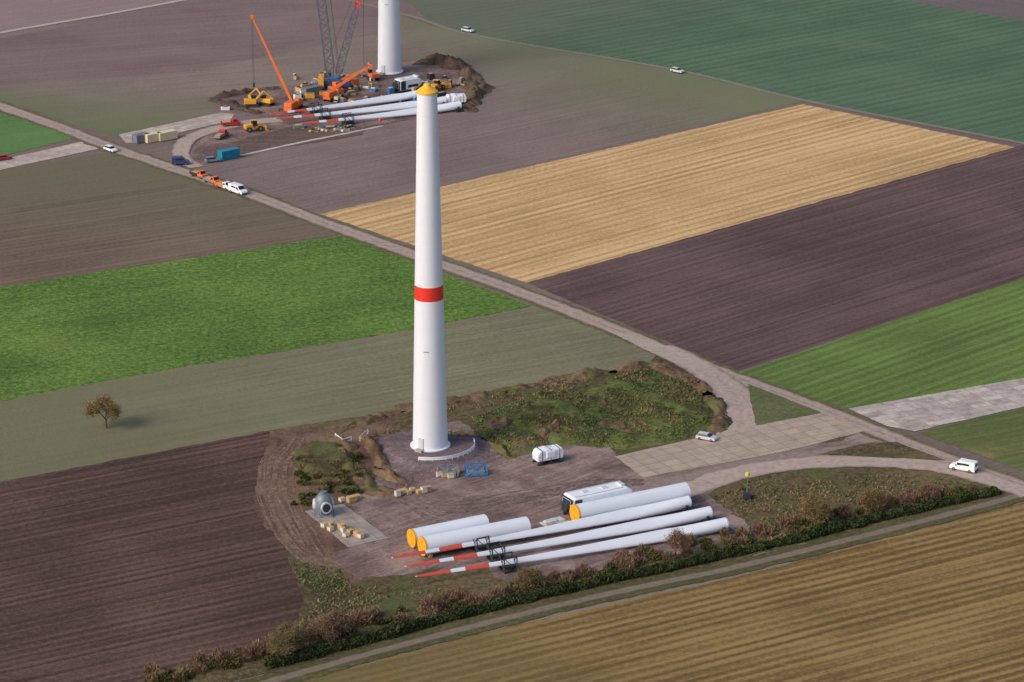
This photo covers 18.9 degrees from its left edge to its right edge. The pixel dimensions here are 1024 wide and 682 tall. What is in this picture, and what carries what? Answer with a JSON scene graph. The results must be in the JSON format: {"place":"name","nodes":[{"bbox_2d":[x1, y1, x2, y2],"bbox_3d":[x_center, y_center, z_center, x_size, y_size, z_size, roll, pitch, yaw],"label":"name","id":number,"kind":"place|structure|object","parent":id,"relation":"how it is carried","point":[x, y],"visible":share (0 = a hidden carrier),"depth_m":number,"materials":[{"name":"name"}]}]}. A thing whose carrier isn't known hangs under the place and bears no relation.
{"place":"outdoors","nodes":[
{"label":"outdoors","id":0,"kind":"place"},
{"bbox_2d":[0,142,97,169],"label":"concrete slab road","id":1,"kind":"structure","parent":0,"point":[56,152],"depth_m":870.77,"materials":[{"name":"concrete"}]},
{"bbox_2d":[0,0,183,33],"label":"farm track","id":2,"kind":"structure","parent":0,"point":[11,30],"depth_m":1032.43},
{"bbox_2d":[119,113,233,142],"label":"concrete slab road","id":3,"kind":"structure","parent":0,"point":[195,123],"depth_m":901.69,"materials":[{"name":"concrete"}]},
{"bbox_2d":[171,117,282,167],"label":"gravel road","id":4,"kind":"structure","parent":0,"point":[183,145],"depth_m":887.88,"materials":[{"name":"gravel"}]},
{"bbox_2d":[207,99,264,114],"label":"soil bank","id":5,"kind":"structure","parent":0,"point":[233,104],"depth_m":919.73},
{"bbox_2d":[209,86,280,98],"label":"soil bank","id":6,"kind":"structure","parent":0,"point":[227,94],"depth_m":934.61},
{"bbox_2d":[240,126,382,155],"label":"gravel road","id":7,"kind":"structure","parent":0,"point":[307,141],"depth_m":883.74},
{"bbox_2d":[253,410,400,585],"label":"disturbed soil","id":8,"kind":"structure","parent":0,"point":[332,544],"depth_m":629.69,"materials":[{"name":"soil"}]},
{"bbox_2d":[290,491,316,505],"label":"scrub","id":9,"kind":"object","parent":8,"relation":"on","point":[302,499],"visible":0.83,"depth_m":623.64,"materials":[{"name":"green plant"}]},
{"bbox_2d":[255,436,356,579],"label":"tyre tracks","id":10,"kind":"object","parent":8,"relation":"on","point":[287,499],"visible":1,"depth_m":616.76},
{"bbox_2d":[305,504,387,546],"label":"concrete pad","id":11,"kind":"object","parent":8,"relation":"on","point":[347,516],"visible":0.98,"depth_m":611.45,"materials":[{"name":"concrete"}]},
{"bbox_2d":[312,490,333,517],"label":"rotor hub","id":12,"kind":"object","parent":11,"relation":"on","point":[323,503],"visible":1,"depth_m":615.00,"materials":[{"name":"grey metal"}]},
{"bbox_2d":[320,521,364,538],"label":"pallet stack","id":13,"kind":"object","parent":11,"relation":"on","point":[330,527],"visible":1,"depth_m":607.61,"materials":[{"name":"brown wood"}]},
{"bbox_2d":[293,441,362,494],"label":"scrub ground","id":14,"kind":"structure","parent":0,"point":[317,453],"depth_m":641.90,"materials":[{"name":"plant"}]},
{"bbox_2d":[294,451,364,493],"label":"scrub","id":15,"kind":"object","parent":14,"relation":"on","point":[341,473],"visible":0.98,"depth_m":633.94,"materials":[{"name":"green plant"}]},
{"bbox_2d":[327,435,394,496],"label":"soil bank","id":16,"kind":"structure","parent":0,"point":[366,483],"depth_m":633.03,"materials":[{"name":"soil"}]},
{"bbox_2d":[357,434,411,485],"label":"soil bank","id":17,"kind":"structure","parent":0,"point":[377,455],"depth_m":643.04,"materials":[{"name":"soil"}]},
{"bbox_2d":[332,360,648,432],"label":"soil bank","id":18,"kind":"structure","parent":0,"point":[481,396],"depth_m":684.57,"materials":[{"name":"soil"}]},
{"bbox_2d":[471,433,515,459],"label":"soil bank","id":19,"kind":"structure","parent":0,"point":[502,449],"depth_m":649.93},
{"bbox_2d":[0,0,1023,681],"bbox_3d":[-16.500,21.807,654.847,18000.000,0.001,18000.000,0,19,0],"label":"ground","id":20,"kind":"structure","parent":0,"point":[162,150],"depth_m":830.39,"materials":[{"name":"soil"}]},
{"bbox_2d":[0,113,71,154],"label":"field green","id":21,"kind":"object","parent":20,"relation":"on","point":[18,135],"depth_m":889.27,"materials":[{"name":"plant"}]},
{"bbox_2d":[0,0,187,33],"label":"field","id":22,"kind":"structure","parent":20,"relation":"on","point":[15,14],"depth_m":1044.19,"materials":[{"name":"soil"}]},
{"bbox_2d":[82,389,121,427],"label":"bare tree","id":23,"kind":"object","parent":20,"relation":"on","point":[110,409],"visible":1,"depth_m":660.99,"materials":[{"name":"brown plant"}]},
{"bbox_2d":[0,429,303,681],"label":"plowed field","id":24,"kind":"structure","parent":20,"relation":"on","point":[128,569],"depth_m":592.07,"materials":[{"name":"soil"}]},
{"bbox_2d":[156,129,177,141],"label":"site cabin","id":25,"kind":"object","parent":20,"relation":"on","point":[168,134],"visible":1,"depth_m":885.31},
{"bbox_2d":[0,152,337,286],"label":"field","id":26,"kind":"structure","parent":20,"relation":"on","point":[203,220],"depth_m":809.86,"materials":[{"name":"soil"}]},
{"bbox_2d":[0,184,187,260],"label":"tramlines","id":27,"kind":"object","parent":26,"relation":"on","point":[86,222],"visible":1,"depth_m":808.83,"materials":[{"name":"soil"}]},
{"bbox_2d":[0,0,417,85],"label":"field","id":28,"kind":"structure","parent":20,"relation":"on","point":[205,35],"depth_m":1004.26,"materials":[{"name":"soil"}]},
{"bbox_2d":[0,34,425,135],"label":"field","id":29,"kind":"structure","parent":20,"relation":"on","point":[113,106],"depth_m":942.16,"materials":[{"name":"soil"}]},
{"bbox_2d":[0,236,531,400],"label":"grass field","id":30,"kind":"structure","parent":20,"relation":"on","point":[59,333],"depth_m":739.85,"materials":[{"name":"plant"}]},
{"bbox_2d":[0,306,655,481],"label":"field","id":31,"kind":"structure","parent":20,"relation":"on","point":[55,431],"depth_m":687.13,"materials":[{"name":"plant"}]},
{"bbox_2d":[189,16,800,213],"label":"field","id":32,"kind":"structure","parent":20,"relation":"on","point":[539,104],"depth_m":903.07,"materials":[{"name":"soil"}]},
{"bbox_2d":[217,147,239,160],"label":"shipping container","id":33,"kind":"object","parent":32,"relation":"on","point":[228,153],"visible":1,"depth_m":865.39,"materials":[{"name":"metal"}]},
{"bbox_2d":[191,60,467,159],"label":"gravel crane pad","id":34,"kind":"object","parent":32,"relation":"on","point":[209,145],"visible":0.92,"depth_m":920.12,"materials":[{"name":"gravel"}]},
{"bbox_2d":[244,119,269,132],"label":"wheel loader","id":35,"kind":"object","parent":34,"relation":"on","point":[248,127],"visible":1,"depth_m":893.52,"materials":[{"name":"yellow metal"}]},
{"bbox_2d":[244,91,272,107],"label":"excavator","id":36,"kind":"object","parent":34,"relation":"on","point":[251,102],"visible":1,"depth_m":920.05,"materials":[{"name":"metal"}]},
{"bbox_2d":[248,88,274,106],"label":"excavator","id":37,"kind":"object","parent":34,"relation":"on","point":[266,101],"visible":1,"depth_m":921.53,"materials":[{"name":"metal"}]},
{"bbox_2d":[250,15,307,113],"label":"mobile crane","id":38,"kind":"object","parent":34,"relation":"on","point":[294,104],"visible":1,"depth_m":914.21,"materials":[{"name":"orange paint"}]},
{"bbox_2d":[230,126,362,153],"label":"dark soil patch","id":39,"kind":"object","parent":34,"relation":"on","point":[283,136],"visible":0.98,"depth_m":887.91,"materials":[{"name":"soil"}]},
{"bbox_2d":[309,124,353,131],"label":"crane mats","id":40,"kind":"object","parent":39,"relation":"on","point":[339,127],"visible":1,"depth_m":894.94,"materials":[{"name":"brown wood"}]},
{"bbox_2d":[301,84,321,95],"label":"site cabin","id":41,"kind":"object","parent":34,"relation":"on","point":[316,88],"visible":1,"depth_m":933.57,"materials":[{"name":"grey metal"}]},
{"bbox_2d":[221,81,450,128],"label":"crates and parts","id":42,"kind":"object","parent":34,"relation":"on","point":[295,126],"visible":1,"depth_m":916.56,"materials":[{"name":"yellow wood"}]},
{"bbox_2d":[316,0,363,92],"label":"crawler crane","id":43,"kind":"object","parent":34,"relation":"on","point":[322,82],"visible":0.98,"depth_m":935.85,"materials":[{"name":"metal"}]},
{"bbox_2d":[319,67,366,102],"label":"mobile crane","id":44,"kind":"object","parent":34,"relation":"on","point":[331,93],"visible":1,"depth_m":926.70,"materials":[{"name":"orange paint"}]},
{"bbox_2d":[271,90,416,113],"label":"rotor blade","id":45,"kind":"object","parent":34,"relation":"on","point":[390,98],"visible":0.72,"depth_m":920.36,"materials":[{"name":"grey paint"}]},
{"bbox_2d":[327,64,371,89],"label":"mobile crane","id":46,"kind":"object","parent":34,"relation":"on","point":[354,80],"visible":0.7,"depth_m":938.86,"materials":[{"name":"orange paint"}]},
{"bbox_2d":[275,96,446,119],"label":"rotor blade","id":47,"kind":"object","parent":34,"relation":"on","point":[395,106],"visible":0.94,"depth_m":912.27,"materials":[{"name":"grey paint"}]},
{"bbox_2d":[291,71,464,102],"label":"crates and parts","id":48,"kind":"object","parent":34,"relation":"on","point":[353,89],"visible":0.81,"depth_m":938.07,"materials":[{"name":"grey wood"}]},
{"bbox_2d":[302,101,463,125],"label":"rotor blade","id":49,"kind":"object","parent":34,"relation":"on","point":[456,106],"visible":0.98,"depth_m":907.25,"materials":[{"name":"grey paint"}]},
{"bbox_2d":[376,0,402,74],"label":"wind turbine tower","id":50,"kind":"structure","parent":34,"relation":"on","point":[389,51],"depth_m":954.45,"materials":[{"name":"metal"}]},
{"bbox_2d":[393,74,421,92],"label":"turbine nacelle","id":51,"kind":"object","parent":34,"relation":"on","point":[404,84],"visible":0.96,"depth_m":936.84,"materials":[{"name":"white paint"}]},
{"bbox_2d":[446,93,466,103],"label":"wrapped gearbox","id":52,"kind":"object","parent":34,"relation":"on","point":[455,97],"visible":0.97,"depth_m":921.49,"materials":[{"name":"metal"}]},
{"bbox_2d":[412,53,495,112],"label":"soil bank","id":53,"kind":"structure","parent":32,"relation":"on","point":[476,87],"depth_m":953.59,"materials":[{"name":"soil"}]},
{"bbox_2d":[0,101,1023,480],"bbox_3d":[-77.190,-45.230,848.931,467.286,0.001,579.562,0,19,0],"label":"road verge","id":54,"kind":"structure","parent":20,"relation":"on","point":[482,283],"depth_m":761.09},
{"bbox_2d":[331,421,880,581],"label":"gravel crane pad","id":55,"kind":"object","parent":20,"relation":"on","point":[393,521],"visible":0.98,"depth_m":619.94,"materials":[{"name":"gravel"}]},
{"bbox_2d":[338,493,360,503],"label":"pallet stack","id":56,"kind":"object","parent":55,"relation":"on","point":[353,498],"visible":1,"depth_m":622.91,"materials":[{"name":"brown wood"}]},
{"bbox_2d":[394,485,431,496],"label":"pallet stack","id":57,"kind":"object","parent":55,"relation":"on","point":[411,490],"visible":1,"depth_m":627.24,"materials":[{"name":"brown wood"}]},
{"bbox_2d":[407,514,488,548],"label":"tower section","id":58,"kind":"object","parent":55,"relation":"on","point":[414,535],"visible":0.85,"depth_m":601.74,"materials":[{"name":"white paint"}]},
{"bbox_2d":[417,516,530,557],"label":"tower section","id":59,"kind":"object","parent":55,"relation":"on","point":[470,534],"visible":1,"depth_m":599.03,"materials":[{"name":"white paint"}]},
{"bbox_2d":[464,462,487,476],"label":"transport frame","id":60,"kind":"object","parent":55,"relation":"on","point":[476,471],"visible":1,"depth_m":636.75,"materials":[{"name":"blue paint"}]},
{"bbox_2d":[385,475,644,522],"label":"tyre tracks","id":61,"kind":"object","parent":55,"relation":"on","point":[556,492],"visible":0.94,"depth_m":624.85},
{"bbox_2d":[392,495,696,557],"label":"rotor blade","id":62,"kind":"object","parent":55,"relation":"on","point":[683,504],"visible":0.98,"depth_m":609.34,"materials":[{"name":"grey paint"}]},
{"bbox_2d":[532,444,563,465],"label":"wrapped gearbox","id":63,"kind":"object","parent":55,"relation":"on","point":[548,454],"visible":1,"depth_m":642.75,"materials":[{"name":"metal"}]},
{"bbox_2d":[405,506,716,566],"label":"rotor blade","id":64,"kind":"object","parent":55,"relation":"on","point":[703,514],"visible":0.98,"depth_m":604.29,"materials":[{"name":"grey paint"}]},
{"bbox_2d":[415,517,736,576],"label":"rotor blade","id":65,"kind":"object","parent":55,"relation":"on","point":[697,529],"visible":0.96,"depth_m":598.07,"materials":[{"name":"grey paint"}]},
{"bbox_2d":[561,481,632,515],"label":"turbine nacelle","id":66,"kind":"object","parent":55,"relation":"on","point":[596,492],"visible":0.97,"depth_m":616.14,"materials":[{"name":"white paint"}]},
{"bbox_2d":[570,482,690,519],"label":"tower section","id":67,"kind":"object","parent":55,"relation":"on","point":[618,502],"visible":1,"depth_m":615.01,"materials":[{"name":"white paint"}]},
{"bbox_2d":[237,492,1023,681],"bbox_3d":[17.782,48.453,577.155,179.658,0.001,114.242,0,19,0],"label":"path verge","id":68,"kind":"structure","parent":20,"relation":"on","point":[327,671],"depth_m":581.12,"materials":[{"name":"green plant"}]},
{"bbox_2d":[605,329,715,375],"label":"gravel junction","id":69,"kind":"object","parent":20,"relation":"on","point":[672,355],"visible":1,"depth_m":709.29,"materials":[{"name":"gravel"}]},
{"bbox_2d":[301,503,1023,681],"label":"field stubble","id":70,"kind":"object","parent":20,"relation":"on","point":[941,603],"visible":1,"depth_m":564.01,"materials":[{"name":"plant"}]},
{"bbox_2d":[321,104,1012,282],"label":"field stubble straw","id":71,"kind":"object","parent":20,"relation":"on","point":[536,222],"visible":0.97,"depth_m":839.36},
{"bbox_2d":[528,145,1023,369],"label":"plowed field","id":72,"kind":"structure","parent":20,"relation":"on","point":[743,295],"depth_m":770.59,"materials":[{"name":"soil"}]},
{"bbox_2d":[739,278,1023,408],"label":"field green","id":73,"kind":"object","parent":20,"relation":"on","point":[973,340],"depth_m":706.95,"materials":[{"name":"plant"}]},
{"bbox_2d":[910,0,1023,20],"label":"field","id":74,"kind":"structure","parent":20,"relation":"on","point":[1012,9],"depth_m":1048.40,"materials":[{"name":"soil"}]},
{"bbox_2d":[0,102,1023,484],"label":"dirt road","id":75,"kind":"structure","parent":0,"point":[880,432],"depth_m":758.78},
{"bbox_2d":[228,182,247,194],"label":"van","id":76,"kind":"object","parent":75,"relation":"on","point":[238,188],"visible":1,"depth_m":832.58,"materials":[{"name":"white paint"}]},
{"bbox_2d":[615,414,869,477],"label":"concrete pad","id":77,"kind":"object","parent":75,"relation":"on","point":[763,439],"visible":1,"depth_m":653.30,"materials":[{"name":"concrete"}]},
{"bbox_2d":[822,442,944,459],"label":"grass island","id":78,"kind":"structure","parent":75,"relation":"on","point":[890,450],"depth_m":649.92,"materials":[{"name":"plant"}]},
{"bbox_2d":[478,394,616,429],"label":"soil bank","id":79,"kind":"structure","parent":0,"point":[494,422],"depth_m":665.72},
{"bbox_2d":[144,355,1003,681],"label":"verge ground","id":80,"kind":"structure","parent":0,"point":[484,581],"depth_m":614.47,"materials":[{"name":"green plant"}]},
{"bbox_2d":[144,639,271,681],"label":"dry scrub","id":81,"kind":"object","parent":80,"relation":"on","point":[183,669],"visible":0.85,"depth_m":544.72,"materials":[{"name":"plant"}]},
{"bbox_2d":[262,620,309,656],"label":"bush","id":82,"kind":"object","parent":80,"relation":"on","point":[285,640],"visible":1,"depth_m":550.46,"materials":[{"name":"brown plant"}]},
{"bbox_2d":[293,561,348,594],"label":"rough grass","id":83,"kind":"structure","parent":80,"relation":"on","point":[316,579],"depth_m":586.49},
{"bbox_2d":[297,605,353,645],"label":"bush","id":84,"kind":"object","parent":80,"relation":"on","point":[327,626],"visible":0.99,"depth_m":556.42,"materials":[{"name":"brown plant"}]},
{"bbox_2d":[377,429,489,471],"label":"foundation mound","id":85,"kind":"object","parent":80,"relation":"on","point":[398,451],"visible":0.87,"depth_m":646.98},
{"bbox_2d":[410,83,450,452],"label":"wind turbine tower","id":86,"kind":"structure","parent":85,"relation":"on","point":[430,432],"depth_m":637.14,"materials":[{"name":"paint"}]},
{"bbox_2d":[418,439,474,460],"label":"safety railing","id":87,"kind":"object","parent":85,"relation":"on","point":[453,456],"visible":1,"depth_m":642.42,"materials":[{"name":"metal"}]},
{"bbox_2d":[371,371,630,436],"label":"rough grass","id":88,"kind":"structure","parent":80,"relation":"on","point":[512,398],"depth_m":681.37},
{"bbox_2d":[513,565,549,591],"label":"bush","id":89,"kind":"object","parent":80,"relation":"on","point":[526,579],"visible":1,"depth_m":580.13,"materials":[{"name":"brown plant"}]},
{"bbox_2d":[146,486,966,681],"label":"leafy scrub","id":90,"kind":"object","parent":80,"relation":"on","point":[707,543],"visible":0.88,"depth_m":588.47,"materials":[{"name":"green plant"}]},
{"bbox_2d":[143,481,978,674],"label":"hawthorn scrub","id":91,"kind":"object","parent":80,"relation":"on","point":[363,617],"visible":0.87,"depth_m":575.25,"materials":[{"name":"plant"}]},
{"bbox_2d":[472,367,712,456],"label":"spoil heap","id":92,"kind":"object","parent":80,"relation":"on","point":[538,407],"visible":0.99,"depth_m":667.61,"materials":[{"name":"green plant"}]},
{"bbox_2d":[265,493,975,668],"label":"hedge understorey","id":93,"kind":"object","parent":80,"relation":"on","point":[564,592],"visible":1,"depth_m":576.61,"materials":[{"name":"green plant"}]},
{"bbox_2d":[263,486,1001,669],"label":"hedge","id":94,"kind":"object","parent":80,"relation":"on","point":[390,631],"visible":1,"depth_m":584.31,"materials":[{"name":"green plant"}]},
{"bbox_2d":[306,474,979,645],"bbox_3d":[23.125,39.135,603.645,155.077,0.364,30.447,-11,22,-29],"label":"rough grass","id":95,"kind":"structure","parent":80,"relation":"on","point":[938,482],"depth_m":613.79,"materials":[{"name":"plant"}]},
{"bbox_2d":[660,525,692,555],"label":"bare tree","id":96,"kind":"object","parent":80,"relation":"on","point":[678,539],"visible":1,"depth_m":592.86,"materials":[{"name":"brown plant"}]},
{"bbox_2d":[421,484,940,614],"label":"dry scrub","id":97,"kind":"object","parent":80,"relation":"on","point":[460,592],"visible":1,"depth_m":591.66,"materials":[{"name":"plant"}]},
{"bbox_2d":[648,361,732,434],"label":"soil bank","id":98,"kind":"structure","parent":80,"relation":"on","point":[721,420],"depth_m":681.27,"materials":[{"name":"soil"}]},
{"bbox_2d":[794,489,835,526],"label":"bush","id":99,"kind":"object","parent":80,"relation":"on","point":[815,507],"visible":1,"depth_m":608.13,"materials":[{"name":"brown plant"}]},
{"bbox_2d":[855,486,889,514],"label":"bush","id":100,"kind":"object","parent":80,"relation":"on","point":[870,498],"visible":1,"depth_m":615.11,"materials":[{"name":"brown plant"}]},
{"bbox_2d":[537,418,631,436],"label":"soil bank","id":101,"kind":"structure","parent":0,"point":[552,426],"depth_m":660.78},
{"bbox_2d":[258,494,1018,681],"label":"field path","id":102,"kind":"structure","parent":0,"point":[330,664],"depth_m":581.11,"materials":[{"name":"soil"}]},
{"bbox_2d":[347,0,1023,143],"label":"farm track","id":103,"kind":"structure","parent":0,"point":[698,74],"depth_m":952.40,"materials":[{"name":"grey soil"}]},
{"bbox_2d":[658,345,755,433],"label":"gravel road","id":104,"kind":"structure","parent":0,"point":[732,391],"depth_m":685.06,"materials":[{"name":"gravel"}]},
{"bbox_2d":[406,0,1023,141],"bbox_3d":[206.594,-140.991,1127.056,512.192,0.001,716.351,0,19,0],"label":"field meadow","id":105,"kind":"structure","parent":0,"point":[934,65],"depth_m":997.63,"materials":[{"name":"plant"}]},
{"bbox_2d":[627,441,881,490],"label":"gravel road","id":106,"kind":"structure","parent":0,"point":[663,481],"depth_m":642.91,"materials":[{"name":"gravel"}]},
{"bbox_2d":[748,384,819,424],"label":"grass island","id":107,"kind":"structure","parent":0,"point":[768,407],"depth_m":674.67,"materials":[{"name":"plant"}]},
{"bbox_2d":[633,455,1023,497],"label":"gravel road","id":108,"kind":"structure","parent":0,"point":[707,482],"depth_m":640.65,"materials":[{"name":"gravel"}]},
{"bbox_2d":[949,458,977,472],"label":"van","id":109,"kind":"object","parent":108,"relation":"on","point":[968,465],"visible":1,"depth_m":638.21,"materials":[{"name":"white paint"}]},
{"bbox_2d":[848,378,1023,430],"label":"concrete slab road","id":110,"kind":"structure","parent":0,"point":[917,413],"depth_m":676.03,"materials":[{"name":"concrete"}]},
{"bbox_2d":[919,407,1023,470],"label":"field grass","id":111,"kind":"structure","parent":0,"point":[999,437],"depth_m":658.58,"materials":[{"name":"plant"}]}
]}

